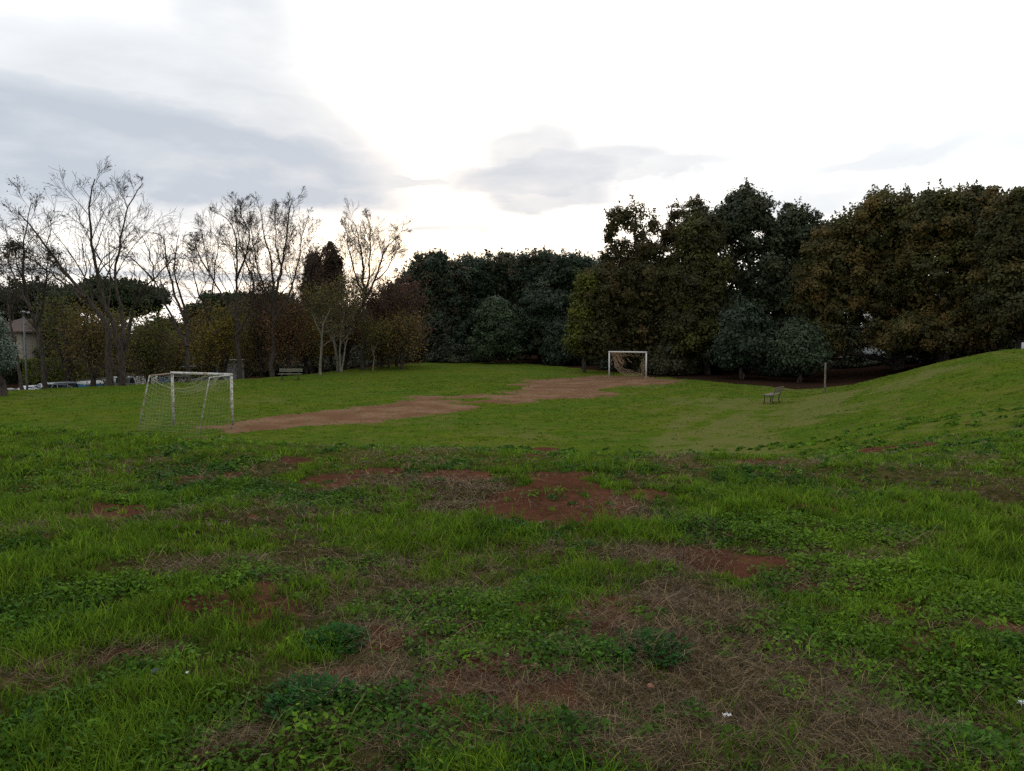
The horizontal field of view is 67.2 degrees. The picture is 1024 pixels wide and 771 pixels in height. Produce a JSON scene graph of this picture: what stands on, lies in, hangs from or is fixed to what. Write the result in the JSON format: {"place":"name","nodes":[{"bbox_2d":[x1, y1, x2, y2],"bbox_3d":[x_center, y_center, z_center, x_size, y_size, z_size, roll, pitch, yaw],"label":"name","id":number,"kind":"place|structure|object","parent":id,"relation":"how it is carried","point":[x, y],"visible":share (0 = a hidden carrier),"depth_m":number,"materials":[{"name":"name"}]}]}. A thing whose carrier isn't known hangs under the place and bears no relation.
{"place":"outdoors","nodes":[
{"label":"outdoors","id":0,"kind":"place"},
{"bbox_2d":[0,338,1023,770],"bbox_3d":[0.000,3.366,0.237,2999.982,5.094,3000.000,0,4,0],"label":"ground","id":1,"kind":"structure","parent":0,"point":[532,370],"depth_m":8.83,"materials":[{"name":"green plant"}]},
{"bbox_2d":[2,359,18,384],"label":"hedge","id":2,"kind":"object","parent":1,"relation":"on","point":[11,379],"visible":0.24,"depth_m":75.03,"materials":[{"name":"green plant"}]},
{"bbox_2d":[0,311,22,395],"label":"olive tree","id":3,"kind":"object","parent":1,"relation":"on","point":[8,349],"visible":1,"depth_m":43.00,"materials":[{"name":"green plant"}]},
{"bbox_2d":[0,255,23,389],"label":"bare tree","id":4,"kind":"object","parent":1,"relation":"on","point":[21,386],"visible":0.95,"depth_m":50.46,"materials":[{"name":"brown plant"}]},
{"bbox_2d":[0,282,26,321],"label":"dark tree","id":5,"kind":"object","parent":1,"relation":"on","point":[4,306],"visible":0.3,"depth_m":93.88,"materials":[{"name":"green plant"}]},
{"bbox_2d":[4,318,45,358],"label":"house","id":6,"kind":"structure","parent":1,"relation":"on","point":[17,327],"depth_m":88.23,"materials":[{"name":"paint"}]},
{"bbox_2d":[21,311,29,389],"bbox_3d":[-37.079,-1.977,59.007,0.780,7.468,0.320,0,4,0],"label":"street lamp","id":7,"kind":"object","parent":1,"relation":"on","point":[25,353],"visible":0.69,"depth_m":58.91,"materials":[{"name":"metal"}]},
{"bbox_2d":[4,273,56,320],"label":"dark tree","id":8,"kind":"object","parent":1,"relation":"on","point":[33,295],"visible":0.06,"depth_m":97.48,"materials":[{"name":"green plant"}]},
{"bbox_2d":[0,176,75,388],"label":"bare tree","id":9,"kind":"object","parent":1,"relation":"on","point":[26,300],"visible":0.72,"depth_m":54.07,"materials":[{"name":"brown plant"}]},
{"bbox_2d":[30,383,70,389],"bbox_3d":[-34.247,0.551,57.988,1.800,1.480,4.335,4,5,41],"label":"parked car","id":10,"kind":"object","parent":1,"relation":"on","point":[39,386],"visible":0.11,"depth_m":57.21,"materials":[{"name":"grey paint"}]},
{"bbox_2d":[17,357,90,384],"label":"hedge","id":11,"kind":"object","parent":1,"relation":"on","point":[50,378],"visible":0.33,"depth_m":75.85,"materials":[{"name":"green plant"}]},
{"bbox_2d":[32,279,87,358],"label":"dark tree","id":12,"kind":"object","parent":1,"relation":"on","point":[60,293],"visible":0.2,"depth_m":89.94,"materials":[{"name":"green plant"}]},
{"bbox_2d":[47,381,77,387],"bbox_3d":[-33.684,0.475,58.584,1.700,1.510,3.696,3,5,40],"label":"park bench","id":13,"kind":"object","parent":1,"relation":"on","point":[72,384],"visible":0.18,"depth_m":57.85,"materials":[{"name":"grey paint"}]},
{"bbox_2d":[13,285,112,385],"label":"autumn tree","id":14,"kind":"object","parent":1,"relation":"on","point":[55,311],"visible":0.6,"depth_m":59.65,"materials":[{"name":"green plant"}]},
{"bbox_2d":[77,380,103,386],"bbox_3d":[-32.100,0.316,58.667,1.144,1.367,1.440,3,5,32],"label":"parked car","id":15,"kind":"object","parent":1,"relation":"on","point":[82,383],"visible":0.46,"depth_m":58.13,"materials":[{"name":"grey metal"}]},
{"bbox_2d":[0,156,183,385],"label":"bare tree","id":16,"kind":"object","parent":1,"relation":"on","point":[122,348],"visible":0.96,"depth_m":50.74,"materials":[{"name":"brown plant"}]},
{"bbox_2d":[44,290,162,386],"bbox_3d":[-30.052,-3.164,56.177,6.845,7.682,7.323,0,4,0],"label":"autumn tree","id":17,"kind":"object","parent":1,"relation":"on","point":[88,340],"visible":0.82,"depth_m":55.35,"materials":[{"name":"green plant"}]},
{"bbox_2d":[61,273,173,371],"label":"umbrella pine","id":18,"kind":"object","parent":1,"relation":"on","point":[124,289],"visible":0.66,"depth_m":78.22,"materials":[{"name":"green plant"}]},
{"bbox_2d":[113,376,130,384],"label":"parked car","id":19,"kind":"object","parent":1,"relation":"on","point":[116,379],"visible":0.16,"depth_m":68.20,"materials":[{"name":"grey paint"}]},
{"bbox_2d":[98,354,154,375],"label":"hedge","id":20,"kind":"object","parent":1,"relation":"on","point":[130,371],"visible":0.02,"depth_m":84.82,"materials":[{"name":"green plant"}]},
{"bbox_2d":[96,302,163,381],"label":"autumn tree","id":21,"kind":"object","parent":1,"relation":"on","point":[118,322],"visible":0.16,"depth_m":65.71,"materials":[{"name":"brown plant"}]},
{"bbox_2d":[128,376,154,384],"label":"parked car","id":22,"kind":"object","parent":1,"relation":"on","point":[134,381],"visible":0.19,"depth_m":68.31,"materials":[{"name":"grey paint"}]},
{"bbox_2d":[115,299,195,383],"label":"autumn tree","id":23,"kind":"object","parent":1,"relation":"on","point":[152,360],"visible":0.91,"depth_m":61.79,"materials":[{"name":"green plant"}]},
{"bbox_2d":[134,313,180,351],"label":"dark tree","id":24,"kind":"object","parent":1,"relation":"on","point":[171,320],"visible":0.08,"depth_m":112.33,"materials":[{"name":"green plant"}]},
{"bbox_2d":[109,214,227,381],"bbox_3d":[-25.020,-6.735,58.732,9.568,13.375,7.508,0,4,0],"label":"bare tree","id":25,"kind":"object","parent":1,"relation":"on","point":[187,340],"visible":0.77,"depth_m":58.04,"materials":[{"name":"brown plant"}]},
{"bbox_2d":[158,367,181,382],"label":"parked van","id":26,"kind":"object","parent":1,"relation":"on","point":[163,381],"visible":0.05,"depth_m":70.53,"materials":[{"name":"grey paint"}]},
{"bbox_2d":[140,319,201,382],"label":"autumn tree","id":27,"kind":"object","parent":1,"relation":"on","point":[176,367],"visible":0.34,"depth_m":66.60,"materials":[{"name":"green plant"}]},
{"bbox_2d":[138,372,233,433],"bbox_3d":[-11.967,0.639,28.387,3.212,2.172,1.755,2,4,24],"label":"football goal","id":28,"kind":"object","parent":1,"relation":"on","point":[172,386],"visible":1,"depth_m":28.50,"materials":[{"name":"white paint"}]},
{"bbox_2d":[179,375,215,381],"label":"parked car","id":29,"kind":"object","parent":1,"relation":"on","point":[202,379],"visible":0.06,"depth_m":71.21,"materials":[{"name":"grey paint"}]},
{"bbox_2d":[182,366,216,377],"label":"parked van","id":30,"kind":"object","parent":1,"relation":"on","point":[192,369],"visible":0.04,"depth_m":71.97,"materials":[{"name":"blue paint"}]},
{"bbox_2d":[166,323,233,364],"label":"dark tree","id":31,"kind":"object","parent":1,"relation":"on","point":[185,337],"visible":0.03,"depth_m":107.09,"materials":[{"name":"green plant"}]},
{"bbox_2d":[170,207,234,379],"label":"bare tree","id":32,"kind":"object","parent":1,"relation":"on","point":[205,308],"visible":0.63,"depth_m":66.16,"materials":[{"name":"brown plant"}]},
{"bbox_2d":[169,293,240,379],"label":"autumn tree","id":33,"kind":"object","parent":1,"relation":"on","point":[197,331],"visible":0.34,"depth_m":71.36,"materials":[{"name":"brown plant"}]},
{"bbox_2d":[179,298,255,379],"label":"autumn tree","id":34,"kind":"object","parent":1,"relation":"on","point":[221,340],"visible":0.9,"depth_m":65.08,"materials":[{"name":"green plant"}]},
{"bbox_2d":[217,359,243,379],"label":"prefab cabin","id":35,"kind":"object","parent":1,"relation":"on","point":[234,371],"visible":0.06,"depth_m":70.13,"materials":[{"name":"grey"}]},
{"bbox_2d":[171,190,293,378],"bbox_3d":[-22.153,-7.977,62.246,11.694,15.495,7.267,4,5,42],"label":"bare tree","id":36,"kind":"object","parent":1,"relation":"on","point":[237,221],"visible":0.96,"depth_m":61.85,"materials":[{"name":"brown plant"}]},
{"bbox_2d":[177,286,301,334],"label":"umbrella pine","id":37,"kind":"object","parent":1,"relation":"on","point":[214,300],"visible":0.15,"depth_m":94.42,"materials":[{"name":"green plant"}]},
{"bbox_2d":[227,316,266,378],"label":"autumn tree","id":38,"kind":"object","parent":1,"relation":"on","point":[245,373],"visible":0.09,"depth_m":77.67,"materials":[{"name":"brown plant"}]},
{"bbox_2d":[233,295,285,377],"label":"autumn tree","id":39,"kind":"object","parent":1,"relation":"on","point":[255,344],"visible":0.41,"depth_m":69.41,"materials":[{"name":"brown plant"}]},
{"bbox_2d":[226,263,295,377],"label":"bare tree","id":40,"kind":"object","parent":1,"relation":"on","point":[261,290],"visible":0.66,"depth_m":66.35,"materials":[{"name":"brown plant"}]},
{"bbox_2d":[248,346,286,375],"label":"evergreen bush","id":41,"kind":"object","parent":1,"relation":"on","point":[278,367],"visible":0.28,"depth_m":82.27,"materials":[{"name":"green plant"}]},
{"bbox_2d":[218,186,327,376],"bbox_3d":[-19.768,-8.400,64.158,9.695,15.801,9.125,3,5,39],"label":"bare tree","id":42,"kind":"object","parent":1,"relation":"on","point":[273,299],"visible":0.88,"depth_m":64.07,"materials":[{"name":"brown plant"}]},
{"bbox_2d":[228,237,336,374],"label":"bare tree","id":43,"kind":"object","parent":1,"relation":"on","point":[314,256],"visible":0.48,"depth_m":71.98,"materials":[{"name":"brown plant"}]},
{"bbox_2d":[248,295,325,376],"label":"autumn tree","id":44,"kind":"object","parent":1,"relation":"on","point":[287,343],"visible":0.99,"depth_m":65.47,"materials":[{"name":"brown plant"}]},
{"bbox_2d":[279,369,302,379],"bbox_3d":[-16.461,-0.817,57.150,1.700,0.872,0.636,0,4,-4],"label":"park bench","id":45,"kind":"object","parent":1,"relation":"on","point":[290,370],"visible":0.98,"depth_m":57.37,"materials":[{"name":"grey wood"}]},
{"bbox_2d":[260,671,356,726],"bbox_3d":[-0.858,1.323,3.299,0.406,0.096,0.432,0,4,0],"label":"weed plant","id":46,"kind":"object","parent":1,"relation":"on","point":[307,679],"visible":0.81,"depth_m":3.30,"materials":[{"name":"green plant"}]},
{"bbox_2d":[297,249,323,373],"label":"ivy covered tree","id":47,"kind":"object","parent":1,"relation":"on","point":[312,369],"visible":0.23,"depth_m":74.86,"materials":[{"name":"green plant"}]},
{"bbox_2d":[287,308,334,373],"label":"autumn tree","id":48,"kind":"object","parent":1,"relation":"on","point":[306,360],"visible":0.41,"depth_m":69.83,"materials":[{"name":"brown plant"}]},
{"bbox_2d":[282,353,344,374],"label":"evergreen bush","id":49,"kind":"object","parent":1,"relation":"on","point":[326,366],"visible":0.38,"depth_m":82.00,"materials":[{"name":"green plant"}]},
{"bbox_2d":[281,282,355,371],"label":"autumn tree","id":50,"kind":"object","parent":1,"relation":"on","point":[330,344],"visible":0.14,"depth_m":73.29,"materials":[{"name":"brown plant"}]},
{"bbox_2d":[296,268,352,374],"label":"bare tree","id":51,"kind":"object","parent":1,"relation":"on","point":[314,304],"visible":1,"depth_m":62.97,"materials":[{"name":"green plant"}]},
{"bbox_2d":[309,237,355,370],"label":"ivy covered tree","id":52,"kind":"object","parent":1,"relation":"on","point":[335,262],"visible":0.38,"depth_m":74.86,"materials":[{"name":"green plant"}]},
{"bbox_2d":[297,620,370,659],"bbox_3d":[-0.911,1.283,3.942,0.393,0.110,0.383,0,4,0],"label":"weed plant","id":53,"kind":"object","parent":1,"relation":"on","point":[332,626],"visible":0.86,"depth_m":3.92,"materials":[{"name":"green plant"}]},
{"bbox_2d":[298,270,376,371],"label":"bare tree","id":54,"kind":"object","parent":1,"relation":"on","point":[339,366],"visible":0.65,"depth_m":66.56,"materials":[{"name":"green plant"}]},
{"bbox_2d":[306,234,373,314],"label":"bare tree","id":55,"kind":"object","parent":1,"relation":"on","point":[346,247],"visible":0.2,"depth_m":75.74,"materials":[{"name":"brown plant"}]},
{"bbox_2d":[312,288,373,368],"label":"autumn tree","id":56,"kind":"object","parent":1,"relation":"on","point":[356,335],"visible":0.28,"depth_m":74.58,"materials":[{"name":"brown plant"}]},
{"bbox_2d":[328,346,393,368],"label":"evergreen bush","id":57,"kind":"object","parent":1,"relation":"on","point":[353,361],"visible":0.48,"depth_m":84.38,"materials":[{"name":"green plant"}]},
{"bbox_2d":[354,307,377,350],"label":"dark tree","id":58,"kind":"object","parent":1,"relation":"on","point":[360,333],"visible":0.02,"depth_m":98.05,"materials":[{"name":"green plant"}]},
{"bbox_2d":[334,197,412,369],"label":"bare tree","id":59,"kind":"object","parent":1,"relation":"on","point":[379,267],"visible":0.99,"depth_m":69.63,"materials":[{"name":"brown plant"}]},
{"bbox_2d":[355,312,393,370],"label":"tree","id":60,"kind":"object","parent":1,"relation":"on","point":[371,337],"visible":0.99,"depth_m":67.80,"materials":[{"name":"green plant"}]},
{"bbox_2d":[353,313,398,367],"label":"autumn tree","id":61,"kind":"object","parent":1,"relation":"on","point":[380,357],"visible":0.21,"depth_m":71.32,"materials":[{"name":"brown plant"}]},
{"bbox_2d":[357,265,430,367],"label":"autumn tree","id":62,"kind":"object","parent":1,"relation":"on","point":[387,292],"visible":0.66,"depth_m":71.44,"materials":[{"name":"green plant"}]},
{"bbox_2d":[369,276,423,352],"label":"evergreen oak","id":63,"kind":"object","parent":1,"relation":"on","point":[398,299],"visible":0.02,"depth_m":89.78,"materials":[{"name":"green plant"}]},
{"bbox_2d":[369,297,431,368],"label":"autumn tree","id":64,"kind":"object","parent":1,"relation":"on","point":[399,347],"visible":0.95,"depth_m":69.33,"materials":[{"name":"green plant"}]},
{"bbox_2d":[360,267,445,366],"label":"autumn tree","id":65,"kind":"object","parent":1,"relation":"on","point":[395,308],"visible":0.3,"depth_m":72.64,"materials":[{"name":"brown plant"}]},
{"bbox_2d":[385,344,425,362],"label":"evergreen bush","id":66,"kind":"object","parent":1,"relation":"on","point":[416,359],"visible":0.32,"depth_m":86.44,"materials":[{"name":"green plant"}]},
{"bbox_2d":[396,248,473,354],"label":"evergreen oak","id":67,"kind":"object","parent":1,"relation":"on","point":[444,274],"visible":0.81,"depth_m":83.57,"materials":[{"name":"green plant"}]},
{"bbox_2d":[422,338,492,362],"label":"evergreen bush","id":68,"kind":"object","parent":1,"relation":"on","point":[456,352],"visible":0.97,"depth_m":80.67,"materials":[{"name":"green plant"}]},
{"bbox_2d":[449,250,498,354],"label":"evergreen oak","id":69,"kind":"object","parent":1,"relation":"on","point":[478,286],"visible":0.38,"depth_m":87.63,"materials":[{"name":"green plant"}]},
{"bbox_2d":[464,292,529,362],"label":"evergreen bush","id":70,"kind":"object","parent":1,"relation":"on","point":[498,331],"visible":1,"depth_m":77.43,"materials":[{"name":"green plant"}]},
{"bbox_2d":[482,245,524,358],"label":"evergreen oak","id":71,"kind":"object","parent":1,"relation":"on","point":[502,259],"visible":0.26,"depth_m":88.99,"materials":[{"name":"green plant"}]},
{"bbox_2d":[0,405,1023,770],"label":"weeds","id":72,"kind":"object","parent":1,"relation":"on","point":[466,601],"visible":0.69,"depth_m":4.05,"materials":[{"name":"green plant"}]},
{"bbox_2d":[0,348,1023,453],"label":"grass","id":73,"kind":"structure","parent":1,"relation":"on","point":[560,417],"depth_m":34.69,"materials":[{"name":"green plant"}]},
{"bbox_2d":[0,425,1023,770],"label":"dry straw","id":74,"kind":"object","parent":1,"relation":"on","point":[680,677],"visible":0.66,"depth_m":3.65,"materials":[{"name":"brown plant"}]},
{"bbox_2d":[3,349,1021,545],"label":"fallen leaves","id":75,"kind":"object","parent":1,"relation":"on","point":[489,484],"visible":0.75,"depth_m":9.73,"materials":[{"name":"brown plant"}]},
{"bbox_2d":[501,245,558,359],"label":"evergreen oak","id":76,"kind":"object","parent":1,"relation":"on","point":[524,272],"visible":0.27,"depth_m":85.83,"materials":[{"name":"green plant"}]},
{"bbox_2d":[516,276,574,362],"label":"evergreen bush","id":77,"kind":"object","parent":1,"relation":"on","point":[545,305],"visible":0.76,"depth_m":78.22,"materials":[{"name":"green plant"}]},
{"bbox_2d":[538,316,589,364],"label":"evergreen bush","id":78,"kind":"object","parent":1,"relation":"on","point":[553,351],"visible":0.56,"depth_m":74.77,"materials":[{"name":"green plant"}]},
{"bbox_2d":[540,248,599,307],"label":"evergreen oak","id":79,"kind":"object","parent":1,"relation":"on","point":[561,273],"visible":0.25,"depth_m":81.94,"materials":[{"name":"green plant"}]},
{"bbox_2d":[560,269,599,371],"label":"oak tree","id":80,"kind":"object","parent":1,"relation":"on","point":[584,284],"visible":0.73,"depth_m":65.11,"materials":[{"name":"green plant"}]},
{"bbox_2d":[577,353,602,364],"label":"evergreen bush","id":81,"kind":"object","parent":1,"relation":"on","point":[593,362],"visible":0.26,"depth_m":75.95,"materials":[{"name":"green plant"}]},
{"bbox_2d":[562,633,633,674],"bbox_3d":[0.402,1.301,3.731,0.384,0.095,0.380,-3,5,-33],"label":"weed plant","id":82,"kind":"object","parent":1,"relation":"on","point":[624,656],"visible":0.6,"depth_m":3.74,"materials":[{"name":"green plant"}]},
{"bbox_2d":[597,347,631,369],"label":"evergreen bush","id":83,"kind":"object","parent":1,"relation":"on","point":[603,364],"visible":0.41,"depth_m":68.72,"materials":[{"name":"green plant"}]},
{"bbox_2d":[608,351,649,378],"bbox_3d":[9.094,-1.574,59.565,3.021,2.171,1.273,2,4,24],"label":"football goal","id":84,"kind":"object","parent":1,"relation":"on","point":[619,359],"visible":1,"depth_m":59.47,"materials":[{"name":"white paint"}]},
{"bbox_2d":[567,193,716,370],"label":"oak tree","id":85,"kind":"object","parent":1,"relation":"on","point":[620,304],"visible":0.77,"depth_m":65.61,"materials":[{"name":"green plant"}]},
{"bbox_2d":[609,627,694,669],"bbox_3d":[0.683,1.298,3.858,0.439,0.101,0.413,-3,5,-33],"label":"weed plant","id":86,"kind":"object","parent":1,"relation":"on","point":[647,648],"visible":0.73,"depth_m":3.82,"materials":[{"name":"green plant"}]},
{"bbox_2d":[634,337,703,374],"bbox_3d":[13.103,-2.366,63.856,5.753,3.396,5.182,-3,5,-39],"label":"evergreen bush","id":87,"kind":"object","parent":1,"relation":"on","point":[667,363],"visible":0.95,"depth_m":62.73,"materials":[{"name":"green plant"}]},
{"bbox_2d":[646,206,739,374],"bbox_3d":[15.232,-7.747,63.597,7.176,14.198,6.775,-3,5,-33],"label":"oak tree","id":88,"kind":"object","parent":1,"relation":"on","point":[700,278],"visible":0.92,"depth_m":62.08,"materials":[{"name":"green plant"}]},
{"bbox_2d":[707,299,779,378],"bbox_3d":[17.526,-3.376,58.071,5.777,6.231,5.358,0,4,0],"label":"evergreen bush","id":89,"kind":"object","parent":1,"relation":"on","point":[745,336],"visible":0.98,"depth_m":56.77,"materials":[{"name":"green plant"}]},
{"bbox_2d":[699,177,832,373],"bbox_3d":[21.040,-9.208,65.832,13.271,16.926,12.059,3,5,33],"label":"oak tree","id":90,"kind":"object","parent":1,"relation":"on","point":[744,211],"visible":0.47,"depth_m":64.28,"materials":[{"name":"green plant"}]},
{"bbox_2d":[762,386,783,403],"bbox_3d":[13.117,0.487,38.693,0.636,0.872,1.650,3,5,34],"label":"park bench","id":91,"kind":"object","parent":1,"relation":"on","point":[774,393],"visible":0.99,"depth_m":38.41,"materials":[{"name":"brown wood"}]},
{"bbox_2d":[764,314,835,381],"bbox_3d":[20.649,-2.504,54.764,4.981,5.129,4.866,0,4,0],"label":"evergreen bush","id":92,"kind":"object","parent":1,"relation":"on","point":[799,346],"visible":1,"depth_m":53.95,"materials":[{"name":"green plant"}]},
{"bbox_2d":[762,285,875,358],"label":"oak tree","id":93,"kind":"object","parent":1,"relation":"on","point":[853,335],"visible":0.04,"depth_m":72.71,"materials":[{"name":"green plant"}]},
{"bbox_2d":[824,363,825,392],"bbox_3d":[17.488,-0.390,42.999,0.100,1.763,0.110,0,4,0],"label":"wooden post","id":94,"kind":"object","parent":1,"relation":"on","point":[825,378],"visible":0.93,"depth_m":42.98,"materials":[{"name":"grey wood"}]},
{"bbox_2d":[830,347,882,367],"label":"evergreen bush","id":95,"kind":"object","parent":1,"relation":"on","point":[850,361],"visible":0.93,"depth_m":65.34,"materials":[{"name":"green plant"}]},
{"bbox_2d":[783,183,941,369],"bbox_3d":[27.310,-8.174,59.377,13.744,14.726,9.225,0,4,0],"label":"oak tree","id":96,"kind":"object","parent":1,"relation":"on","point":[841,273],"visible":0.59,"depth_m":57.94,"materials":[{"name":"green plant"}]},
{"bbox_2d":[862,346,885,355],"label":"parked car","id":97,"kind":"object","parent":1,"relation":"on","point":[877,353],"visible":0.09,"depth_m":82.85,"materials":[{"name":"grey paint"}]},
{"bbox_2d":[879,352,925,364],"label":"evergreen bush","id":98,"kind":"object","parent":1,"relation":"on","point":[910,359],"visible":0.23,"depth_m":62.27,"materials":[{"name":"green plant"}]},
{"bbox_2d":[854,178,1014,362],"bbox_3d":[31.149,-7.757,55.074,11.758,14.169,9.170,0,4,0],"label":"oak tree","id":99,"kind":"object","parent":1,"relation":"on","point":[943,329],"visible":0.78,"depth_m":53.77,"materials":[{"name":"green plant"}]},
{"bbox_2d":[916,719,1015,764],"bbox_3d":[1.720,1.352,2.902,0.370,0.110,0.341,0,4,0],"label":"weed plant","id":100,"kind":"object","parent":1,"relation":"on","point":[978,734],"visible":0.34,"depth_m":2.94,"materials":[{"name":"green plant"}]},
{"bbox_2d":[968,330,1015,355],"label":"evergreen bush","id":101,"kind":"object","parent":1,"relation":"on","point":[979,351],"visible":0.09,"depth_m":55.06,"materials":[{"name":"green plant"}]},
{"bbox_2d":[961,185,1023,348],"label":"oak tree","id":102,"kind":"object","parent":1,"relation":"on","point":[997,297],"visible":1,"depth_m":48.94,"materials":[{"name":"green plant"}]},
{"bbox_2d":[0,0,1023,333],"label":"sky","id":103,"kind":"structure","parent":0,"point":[514,125],"materials":[{"name":"white"}]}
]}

